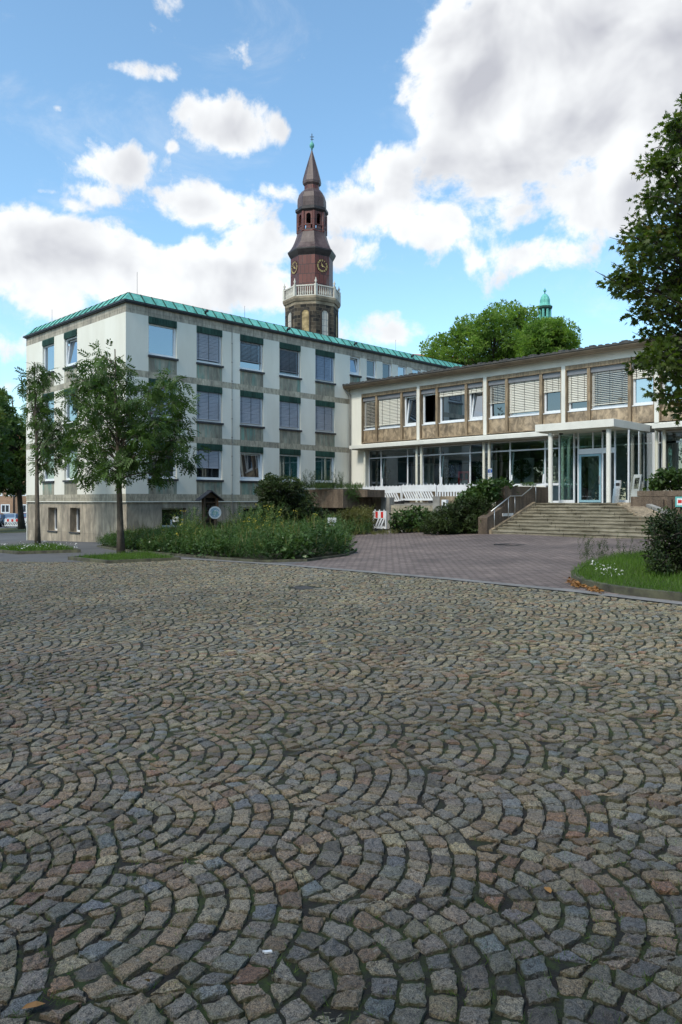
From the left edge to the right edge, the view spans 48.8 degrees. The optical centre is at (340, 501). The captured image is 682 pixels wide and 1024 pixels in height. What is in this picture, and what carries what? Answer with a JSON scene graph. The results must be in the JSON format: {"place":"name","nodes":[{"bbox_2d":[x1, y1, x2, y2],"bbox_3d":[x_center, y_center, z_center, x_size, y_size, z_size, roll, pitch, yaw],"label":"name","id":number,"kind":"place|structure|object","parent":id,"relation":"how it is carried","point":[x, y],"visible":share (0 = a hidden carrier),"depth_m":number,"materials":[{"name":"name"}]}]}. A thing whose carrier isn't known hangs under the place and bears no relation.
{"place":"outdoors","nodes":[
{"label":"outdoors","id":0,"kind":"place"},
{"bbox_2d":[0,559,681,1023],"bbox_3d":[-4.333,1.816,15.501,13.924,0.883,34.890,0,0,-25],"label":"cobblestone paving","id":1,"kind":"structure","parent":0,"point":[664,875],"depth_m":4.17,"materials":[{"name":"stone"}]},
{"bbox_2d":[22,1001,44,1008],"bbox_3d":[-1.006,1.649,2.459,0.039,0.008,0.069,0,0,45],"label":"fallen leaf","id":2,"kind":"object","parent":1,"relation":"on","point":[33,1004],"visible":1,"depth_m":2.46,"materials":[{"name":"orange plant"}]},
{"bbox_2d":[0,594,681,1023],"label":"joint weeds","id":3,"kind":"object","parent":1,"relation":"on","point":[382,836],"visible":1,"depth_m":2.97,"materials":[{"name":"green plant"}]},
{"bbox_2d":[0,523,681,604],"bbox_3d":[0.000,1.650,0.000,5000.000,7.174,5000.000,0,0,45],"label":"ground","id":4,"kind":"structure","parent":0,"point":[16,538],"depth_m":28.38,"materials":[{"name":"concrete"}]},
{"bbox_2d":[3,513,17,525],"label":"parked car","id":5,"kind":"object","parent":4,"relation":"on","point":[11,515],"visible":0.41,"depth_m":87.42,"materials":[{"name":"silver paint"}]},
{"bbox_2d":[0,528,25,532],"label":"verge","id":6,"kind":"structure","parent":4,"relation":"on","point":[8,530],"depth_m":67.02,"materials":[{"name":"green plant"}]},
{"bbox_2d":[0,402,15,486],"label":"street tree","id":7,"kind":"object","parent":6,"relation":"on","point":[4,471],"visible":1,"depth_m":61.43,"materials":[{"name":"green plant"}]},
{"bbox_2d":[0,386,25,528],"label":"street tree","id":8,"kind":"object","parent":6,"relation":"on","point":[16,485],"visible":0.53,"depth_m":70.38,"materials":[{"name":"green plant"}]},
{"bbox_2d":[0,481,25,513],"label":"brick house","id":9,"kind":"structure","parent":4,"relation":"on","point":[8,504],"depth_m":104.00,"materials":[{"name":"brown brick"}]},
{"bbox_2d":[0,545,80,553],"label":"kerb","id":10,"kind":"structure","parent":4,"relation":"on","point":[75,550],"depth_m":29.21,"materials":[{"name":"stone"}]},
{"bbox_2d":[68,551,180,563],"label":"kerb","id":11,"kind":"structure","parent":4,"relation":"on","point":[77,558],"depth_m":22.85,"materials":[{"name":"stone"}]},
{"bbox_2d":[50,338,211,552],"bbox_3d":[-8.029,-2.164,28.752,5.999,8.422,5.886,0,0,6],"label":"young tree","id":12,"kind":"object","parent":4,"relation":"on","point":[125,463],"visible":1,"depth_m":27.52,"materials":[{"name":"green plant"}]},
{"bbox_2d":[97,544,356,562],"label":"kerb","id":13,"kind":"structure","parent":4,"relation":"on","point":[254,560],"depth_m":22.26,"materials":[{"name":"stone"}]},
{"bbox_2d":[106,537,350,559],"bbox_3d":[-5.222,1.786,31.890,21.752,0.395,10.788,0,0,88],"label":"flower bed","id":14,"kind":"object","parent":4,"relation":"on","point":[264,557],"visible":0.09,"depth_m":23.77,"materials":[{"name":"green plant"}]},
{"bbox_2d":[195,490,223,526],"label":"insect hotel","id":15,"kind":"structure","parent":14,"relation":"on","point":[209,498],"depth_m":33.23,"materials":[{"name":"brown wood"}]},
{"bbox_2d":[209,506,220,529],"bbox_3d":[-4.912,1.014,29.358,0.490,1.620,0.124,0,0,0],"label":"round sign","id":16,"kind":"object","parent":14,"relation":"on","point":[215,512],"visible":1,"depth_m":29.30,"materials":[{"name":"white metal"}]},
{"bbox_2d":[96,512,357,559],"bbox_3d":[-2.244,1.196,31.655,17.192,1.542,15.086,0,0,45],"label":"wild weeds","id":17,"kind":"object","parent":14,"relation":"on","point":[246,546],"visible":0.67,"depth_m":23.75,"materials":[{"name":"green plant"}]},
{"bbox_2d":[100,511,361,556],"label":"dry stalks","id":18,"kind":"object","parent":14,"relation":"on","point":[230,533],"visible":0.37,"depth_m":24.88,"materials":[{"name":"green plant"}]},
{"bbox_2d":[163,502,332,541],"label":"tall weeds","id":19,"kind":"object","parent":14,"relation":"on","point":[187,526],"visible":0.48,"depth_m":26.92,"materials":[{"name":"green plant"}]},
{"bbox_2d":[253,468,328,529],"bbox_3d":[-2.176,0.214,32.551,3.342,3.250,2.777,0,0,-21],"label":"conifer shrub","id":20,"kind":"object","parent":14,"relation":"on","point":[273,489],"visible":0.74,"depth_m":31.92,"materials":[{"name":"green plant"}]},
{"bbox_2d":[332,505,373,533],"bbox_3d":[0.509,1.018,36.493,2.404,1.762,2.230,0,0,45],"label":"shrub","id":21,"kind":"object","parent":14,"relation":"on","point":[348,514],"visible":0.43,"depth_m":36.23,"materials":[{"name":"green plant"}]},
{"bbox_2d":[339,515,372,533],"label":"bed weeds","id":22,"kind":"object","parent":14,"relation":"on","point":[364,527],"visible":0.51,"depth_m":35.01,"materials":[{"name":"green plant"}]},
{"bbox_2d":[351,528,430,535],"bbox_3d":[3.188,1.345,34.590,7.009,0.585,3.000,0,0,0],"label":"bed fringe","id":23,"kind":"object","parent":14,"relation":"on","point":[382,532],"visible":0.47,"depth_m":34.00,"materials":[{"name":"green plant"}]},
{"bbox_2d":[23,292,464,541],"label":"office building","id":24,"kind":"structure","parent":4,"relation":"on","point":[274,399],"depth_m":40.29,"materials":[{"name":"beige paint"}]},
{"bbox_2d":[41,447,54,482],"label":"window","id":25,"kind":"structure","parent":24,"relation":"in","point":[47,479],"depth_m":41.66,"materials":[{"name":"white glass"}]},
{"bbox_2d":[42,337,54,374],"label":"window","id":26,"kind":"structure","parent":24,"relation":"in","point":[48,344],"depth_m":41.68,"materials":[{"name":"blue glass"}]},
{"bbox_2d":[62,388,76,425],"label":"window","id":27,"kind":"structure","parent":24,"relation":"in","point":[70,409],"depth_m":39.95,"materials":[{"name":"glass"}]},
{"bbox_2d":[62,446,76,481],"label":"window","id":28,"kind":"structure","parent":24,"relation":"in","point":[68,475],"depth_m":39.95,"materials":[{"name":"white glass"}]},
{"bbox_2d":[62,329,77,369],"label":"window","id":29,"kind":"structure","parent":24,"relation":"in","point":[71,350],"depth_m":39.89,"materials":[{"name":"glass"}]},
{"bbox_2d":[148,378,176,419],"bbox_3d":[-8.800,-4.984,37.060,0.290,1.967,1.680,0,0,45],"label":"window","id":30,"kind":"structure","parent":24,"relation":"in","point":[149,379],"depth_m":36.80,"materials":[{"name":"grey glass"}]},
{"bbox_2d":[148,316,178,360],"bbox_3d":[-8.800,-7.983,37.060,0.290,1.967,1.680,0,0,45],"label":"window","id":31,"kind":"structure","parent":24,"relation":"in","point":[161,332],"depth_m":37.10,"materials":[{"name":"blue glass"}]},
{"bbox_2d":[148,441,178,480],"bbox_3d":[-8.800,-1.989,37.060,0.290,1.957,1.680,0,0,45],"label":"window","id":32,"kind":"structure","parent":24,"relation":"in","point":[174,472],"depth_m":37.33,"materials":[{"name":"white metal"}]},
{"bbox_2d":[162,508,182,528],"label":"window","id":33,"kind":"structure","parent":24,"relation":"in","point":[167,511],"depth_m":37.76,"materials":[{"name":"black glass"}]},
{"bbox_2d":[196,326,223,367],"bbox_3d":[-6.845,-7.983,39.029,0.290,1.967,1.680,0,0,45],"label":"window","id":34,"kind":"structure","parent":24,"relation":"in","point":[208,339],"depth_m":38.99,"materials":[{"name":"grey glass"}]},
{"bbox_2d":[196,384,223,424],"bbox_3d":[-6.845,-4.984,39.029,0.290,1.967,1.680,0,0,45],"label":"window","id":35,"kind":"structure","parent":24,"relation":"in","point":[209,411],"depth_m":39.01,"materials":[{"name":"white metal"}]},
{"bbox_2d":[196,443,223,481],"bbox_3d":[-6.845,-1.989,39.029,0.290,1.957,1.680,0,0,45],"label":"window","id":36,"kind":"structure","parent":24,"relation":"in","point":[211,471],"depth_m":39.08,"materials":[{"name":"white metal"}]},
{"bbox_2d":[240,446,262,482],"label":"window","id":37,"kind":"structure","parent":24,"relation":"in","point":[250,463],"depth_m":41.10,"materials":[{"name":"glass"}]},
{"bbox_2d":[240,334,264,373],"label":"window","id":38,"kind":"structure","parent":24,"relation":"in","point":[250,346],"depth_m":41.02,"materials":[{"name":"glass"}]},
{"bbox_2d":[240,390,264,428],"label":"window","id":39,"kind":"structure","parent":24,"relation":"in","point":[250,402],"depth_m":40.95,"materials":[{"name":"white metal"}]},
{"bbox_2d":[279,448,300,482],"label":"window","id":40,"kind":"structure","parent":24,"relation":"in","point":[288,458],"depth_m":43.03,"materials":[{"name":"teal glass"}]},
{"bbox_2d":[279,342,301,379],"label":"window","id":41,"kind":"structure","parent":24,"relation":"in","point":[288,353],"depth_m":42.96,"materials":[{"name":"white metal"}]},
{"bbox_2d":[279,395,301,431],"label":"window","id":42,"kind":"structure","parent":24,"relation":"in","point":[288,406],"depth_m":42.93,"materials":[{"name":"white metal"}]},
{"bbox_2d":[315,451,334,483],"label":"window","id":43,"kind":"structure","parent":24,"relation":"in","point":[323,459],"depth_m":45.01,"materials":[{"name":"teal glass"}]},
{"bbox_2d":[315,349,335,384],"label":"window","id":44,"kind":"structure","parent":24,"relation":"in","point":[323,359],"depth_m":44.88,"materials":[{"name":"white metal"}]},
{"bbox_2d":[315,400,335,434],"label":"window","id":45,"kind":"structure","parent":24,"relation":"in","point":[323,409],"depth_m":44.88,"materials":[{"name":"grey glass"}]},
{"bbox_2d":[350,356,361,377],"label":"window","id":46,"kind":"structure","parent":24,"relation":"in","point":[354,368],"depth_m":46.95,"materials":[{"name":"glass"}]},
{"bbox_2d":[366,360,375,378],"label":"window","id":47,"kind":"structure","parent":24,"relation":"in","point":[370,364],"depth_m":47.96,"materials":[{"name":"glass"}]},
{"bbox_2d":[383,363,390,377],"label":"window","id":48,"kind":"structure","parent":24,"relation":"in","point":[386,367],"depth_m":49.05,"materials":[{"name":"blue glass"}]},
{"bbox_2d":[283,139,340,337],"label":"church tower","id":49,"kind":"structure","parent":4,"relation":"on","point":[312,298],"depth_m":127.21,"materials":[{"name":"brick"}]},
{"bbox_2d":[287,311,292,327],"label":"arched window","id":50,"kind":"structure","parent":49,"relation":"in","point":[289,315],"depth_m":127.50,"materials":[{"name":"white glass"}]},
{"bbox_2d":[300,308,310,331],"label":"arched window","id":51,"kind":"structure","parent":49,"relation":"in","point":[305,315],"depth_m":125.74,"materials":[{"name":"glass"}]},
{"bbox_2d":[320,309,329,335],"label":"arched window","id":52,"kind":"structure","parent":49,"relation":"in","point":[324,315],"depth_m":126.35,"materials":[{"name":"white glass"}]},
{"bbox_2d":[181,558,681,603],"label":"edging strip","id":53,"kind":"object","parent":4,"relation":"on","point":[613,595],"visible":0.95,"depth_m":14.26,"materials":[{"name":"grey stone"}]},
{"bbox_2d":[368,496,494,528],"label":"terrace wall","id":54,"kind":"structure","parent":4,"relation":"on","point":[385,504],"depth_m":41.02,"materials":[{"name":"concrete"}]},
{"bbox_2d":[418,299,540,365],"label":"leafy tree","id":55,"kind":"object","parent":4,"relation":"on","point":[478,344],"visible":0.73,"depth_m":64.03,"materials":[{"name":"green plant"}]},
{"bbox_2d":[292,531,681,601],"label":"brick yard","id":56,"kind":"structure","parent":4,"relation":"on","point":[542,560],"depth_m":20.97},
{"bbox_2d":[373,509,388,531],"bbox_3d":[1.961,0.978,38.143,0.860,1.103,0.720,0,0,41],"label":"safety barrier","id":57,"kind":"object","parent":56,"relation":"on","point":[380,515],"visible":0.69,"depth_m":38.08,"materials":[{"name":"white plastic"}]},
{"bbox_2d":[387,504,430,533],"bbox_3d":[3.415,0.925,35.095,2.224,1.558,2.920,0,0,45],"label":"rose shrub","id":58,"kind":"object","parent":56,"relation":"on","point":[416,515],"visible":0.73,"depth_m":34.65,"materials":[{"name":"green plant"}]},
{"bbox_2d":[417,495,495,534],"bbox_3d":[5.002,0.662,32.007,3.526,1.998,2.900,0,0,-6],"label":"spreading shrub","id":59,"kind":"object","parent":56,"relation":"on","point":[460,517],"visible":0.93,"depth_m":31.16,"materials":[{"name":"green plant"}]},
{"bbox_2d":[453,476,518,505],"bbox_3d":[6.148,0.178,32.228,2.893,2.551,2.470,0,0,13],"label":"laurel shrub","id":60,"kind":"object","parent":56,"relation":"on","point":[490,488],"visible":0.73,"depth_m":31.62,"materials":[{"name":"green plant"}]},
{"bbox_2d":[478,486,549,533],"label":"stair wall","id":61,"kind":"structure","parent":56,"relation":"on","point":[485,525],"depth_m":31.74,"materials":[{"name":"concrete"}]},
{"bbox_2d":[489,502,677,538],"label":"entrance stairs","id":62,"kind":"structure","parent":56,"relation":"on","point":[603,520],"depth_m":29.55,"materials":[{"name":"stone"}]},
{"bbox_2d":[490,483,540,527],"bbox_3d":[7.468,0.218,31.964,0.048,2.064,3.911,0,0,45],"label":"handrail","id":63,"kind":"object","parent":62,"relation":"attached to","point":[514,496],"visible":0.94,"depth_m":31.65,"materials":[{"name":"metal"}]},
{"bbox_2d":[612,480,621,502],"bbox_3d":[11.543,-0.395,31.462,0.312,0.950,0.220,0,0,45],"label":"steel stele","id":64,"kind":"object","parent":62,"relation":"on","point":[616,491],"visible":0.91,"depth_m":31.42,"materials":[{"name":"metal"}]},
{"bbox_2d":[630,474,641,501],"bbox_3d":[12.227,-0.510,31.181,0.497,1.180,0.115,0,0,45],"label":"display stand","id":65,"kind":"object","parent":62,"relation":"on","point":[636,484],"visible":0.6,"depth_m":31.12,"materials":[{"name":"grey metal"}]},
{"bbox_2d":[566,577,603,592],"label":"fallen leaves","id":66,"kind":"object","parent":56,"relation":"on","point":[573,582],"visible":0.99,"depth_m":13.07,"materials":[{"name":"brown plant"}]},
{"bbox_2d":[577,533,643,559],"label":"island weeds","id":67,"kind":"object","parent":56,"relation":"on","point":[599,546],"visible":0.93,"depth_m":18.06,"materials":[{"name":"green plant"}]},
{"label":"shrub bed","id":68,"kind":"structure","parent":56,"relation":"on","visible":0},
{"bbox_2d":[307,489,384,522],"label":"overhanging planter","id":69,"kind":"object","parent":68,"relation":"on","point":[333,500],"visible":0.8,"depth_m":40.72,"materials":[{"name":"concrete"}]},
{"bbox_2d":[302,470,344,487],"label":"planter weeds","id":70,"kind":"object","parent":69,"relation":"on","point":[325,484],"visible":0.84,"depth_m":40.73,"materials":[{"name":"green plant"}]},
{"bbox_2d":[306,481,363,488],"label":"planter grass","id":71,"kind":"structure","parent":69,"relation":"on","point":[321,485],"depth_m":40.66,"materials":[{"name":"green plant"}]},
{"bbox_2d":[344,484,362,503],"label":"leaf spill","id":72,"kind":"object","parent":69,"relation":"in","point":[353,490],"visible":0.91,"depth_m":40.35,"materials":[{"name":"green plant"}]},
{"bbox_2d":[351,503,377,530],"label":"dry grass tufts","id":73,"kind":"object","parent":68,"relation":"on","point":[370,513],"visible":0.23,"depth_m":36.88,"materials":[{"name":"green plant"}]},
{"bbox_2d":[342,334,681,503],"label":"entrance wing","id":74,"kind":"structure","parent":4,"relation":"on","point":[589,424],"depth_m":38.49,"materials":[{"name":"white paint"}]},
{"bbox_2d":[364,401,374,429],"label":"window","id":75,"kind":"structure","parent":74,"relation":"in","point":[369,407],"depth_m":45.52,"materials":[{"name":"metal"}]},
{"bbox_2d":[374,465,390,482],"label":"potted tree","id":76,"kind":"object","parent":74,"relation":"on","point":[385,475],"visible":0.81,"depth_m":47.11,"materials":[{"name":"green plant"}]},
{"bbox_2d":[379,397,399,427],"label":"window","id":77,"kind":"structure","parent":74,"relation":"in","point":[389,410],"depth_m":44.32,"materials":[{"name":"metal"}]},
{"bbox_2d":[405,396,415,425],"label":"window","id":78,"kind":"structure","parent":74,"relation":"in","point":[410,416],"depth_m":43.42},
{"bbox_2d":[423,393,434,423],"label":"window","id":79,"kind":"structure","parent":74,"relation":"in","point":[424,396],"depth_m":42.58,"materials":[{"name":"black glass"}]},
{"bbox_2d":[439,463,456,484],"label":"potted tree","id":80,"kind":"object","parent":74,"relation":"on","point":[448,477],"visible":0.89,"depth_m":43.06,"materials":[{"name":"green plant"}]},
{"bbox_2d":[439,389,464,422],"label":"window","id":81,"kind":"structure","parent":74,"relation":"in","point":[452,403],"depth_m":41.17,"materials":[{"name":"glass"}]},
{"bbox_2d":[458,471,468,484],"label":"red display","id":82,"kind":"object","parent":74,"relation":"on","point":[465,481],"visible":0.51,"depth_m":41.69,"materials":[{"name":"paint"}]},
{"bbox_2d":[469,387,482,419],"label":"window","id":83,"kind":"structure","parent":74,"relation":"in","point":[476,408],"depth_m":40.19,"materials":[{"name":"metal"}]},
{"bbox_2d":[471,461,487,479],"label":"potted tree","id":84,"kind":"object","parent":74,"relation":"on","point":[475,473],"visible":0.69,"depth_m":41.77,"materials":[{"name":"green plant"}]},
{"bbox_2d":[489,384,504,417],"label":"window","id":85,"kind":"structure","parent":74,"relation":"in","point":[497,393],"depth_m":39.15,"materials":[{"name":"metal"}]},
{"bbox_2d":[511,459,531,481],"bbox_3d":[9.550,-1.089,39.838,1.169,2.339,1.188,0,0,45],"label":"potted tree","id":86,"kind":"object","parent":74,"relation":"on","point":[528,470],"visible":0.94,"depth_m":39.66,"materials":[{"name":"green plant"}]},
{"bbox_2d":[510,380,538,415],"bbox_3d":[9.311,-5.192,37.965,1.790,1.724,0.196,0,0,45],"label":"window","id":87,"kind":"structure","parent":74,"relation":"in","point":[524,396],"depth_m":37.96,"materials":[{"name":"metal"}]},
{"bbox_2d":[532,460,547,479],"bbox_3d":[10.537,-1.049,39.303,1.008,2.259,1.002,0,0,45],"label":"potted tree","id":88,"kind":"object","parent":74,"relation":"on","point":[540,463],"visible":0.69,"depth_m":39.22,"materials":[{"name":"green plant"}]},
{"bbox_2d":[544,377,560,412],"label":"window","id":89,"kind":"structure","parent":74,"relation":"in","point":[552,386],"depth_m":36.93,"materials":[{"name":"glass"}]},
{"bbox_2d":[568,374,586,410],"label":"window","id":90,"kind":"structure","parent":74,"relation":"in","point":[577,385],"depth_m":35.95,"materials":[{"name":"metal"}]},
{"bbox_2d":[579,454,601,501],"bbox_3d":[10.890,-1.000,32.885,1.020,2.100,0.120,0,0,45],"label":"door","id":91,"kind":"structure","parent":74,"relation":"in","point":[585,455],"depth_m":32.85,"materials":[{"name":"teal metal"}]},
{"bbox_2d":[592,369,627,408],"bbox_3d":[12.483,-5.191,34.815,1.790,1.721,0.196,0,0,45],"label":"window","id":92,"kind":"structure","parent":74,"relation":"in","point":[609,388],"depth_m":34.88,"materials":[{"name":"metal"}]},
{"bbox_2d":[633,368,652,404],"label":"window","id":93,"kind":"structure","parent":74,"relation":"in","point":[639,382],"depth_m":33.86,"materials":[{"name":"glass"}]},
{"bbox_2d":[513,313,582,357],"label":"leafy tree","id":94,"kind":"object","parent":4,"relation":"on","point":[543,335],"visible":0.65,"depth_m":58.57,"materials":[{"name":"green plant"}]},
{"bbox_2d":[570,549,681,592],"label":"lawn grass","id":95,"kind":"structure","parent":4,"relation":"on","point":[627,558],"depth_m":13.96,"materials":[{"name":"green plant"}]},
{"bbox_2d":[595,93,681,425],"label":"maple tree","id":96,"kind":"object","parent":95,"relation":"on","point":[656,252],"visible":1,"depth_m":16.00,"materials":[{"name":"green plant"}]},
{"bbox_2d":[639,505,681,576],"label":"lawn shrub","id":97,"kind":"object","parent":95,"relation":"on","point":[670,533],"visible":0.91,"depth_m":13.86,"materials":[{"name":"green plant"}]},
{"bbox_2d":[571,555,681,600],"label":"kerb","id":98,"kind":"structure","parent":4,"relation":"on","point":[647,593],"depth_m":11.95,"materials":[{"name":"stone"}]},
{"bbox_2d":[631,491,681,515],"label":"ribbed planter","id":99,"kind":"object","parent":4,"relation":"on","point":[661,499],"visible":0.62,"depth_m":28.88,"materials":[{"name":"concrete"}]},
{"bbox_2d":[642,463,681,490],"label":"planter shrub","id":100,"kind":"object","parent":99,"relation":"in","point":[662,482],"visible":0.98,"depth_m":29.66,"materials":[{"name":"green plant"}]},
{"bbox_2d":[0,0,681,424],"label":"sky","id":101,"kind":"structure","parent":0,"point":[470,155],"materials":[{"name":"blue"}]},
{"bbox_2d":[394,504,432,505],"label":"terrace","id":102,"kind":"structure","parent":0,"point":[415,504],"depth_m":40.14,"materials":[{"name":"grey concrete"}]},
{"bbox_2d":[375,485,403,503],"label":"safety barrier","id":103,"kind":"object","parent":102,"relation":"on","point":[393,490],"visible":0.48,"depth_m":42.16,"materials":[{"name":"white plastic"}]},
{"bbox_2d":[399,483,436,502],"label":"safety barrier","id":104,"kind":"object","parent":102,"relation":"on","point":[416,488],"visible":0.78,"depth_m":40.92,"materials":[{"name":"white plastic"}]},
{"bbox_2d":[437,483,472,495],"bbox_3d":[5.962,-0.397,39.200,2.368,1.034,0.720,0,0,45],"label":"safety barrier","id":105,"kind":"object","parent":102,"relation":"on","point":[453,488],"visible":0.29,"depth_m":39.39,"materials":[{"name":"white plastic"}]},
{"bbox_2d":[537,288,551,318],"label":"copper turret","id":106,"kind":"object","parent":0,"point":[545,307],"visible":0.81,"depth_m":119.30,"materials":[{"name":"teal metal"}]},
{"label":"pit earth","id":107,"kind":"structure","parent":0,"visible":0},
{"bbox_2d":[72,550,174,559],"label":"pit grass","id":108,"kind":"structure","parent":107,"relation":"on","point":[127,555],"depth_m":24.12,"materials":[{"name":"green plant"}]},
{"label":"pit earth","id":109,"kind":"structure","parent":0,"visible":0},
{"bbox_2d":[0,541,77,550],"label":"pit grass","id":110,"kind":"structure","parent":109,"relation":"on","point":[52,546],"depth_m":30.81,"materials":[{"name":"green plant"}]},
{"bbox_2d":[12,362,74,545],"bbox_3d":[-13.565,-2.083,34.643,2.961,8.619,3.092,0,0,-1],"label":"young tree","id":111,"kind":"object","parent":109,"relation":"on","point":[40,387],"visible":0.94,"depth_m":34.09,"materials":[{"name":"green plant"}]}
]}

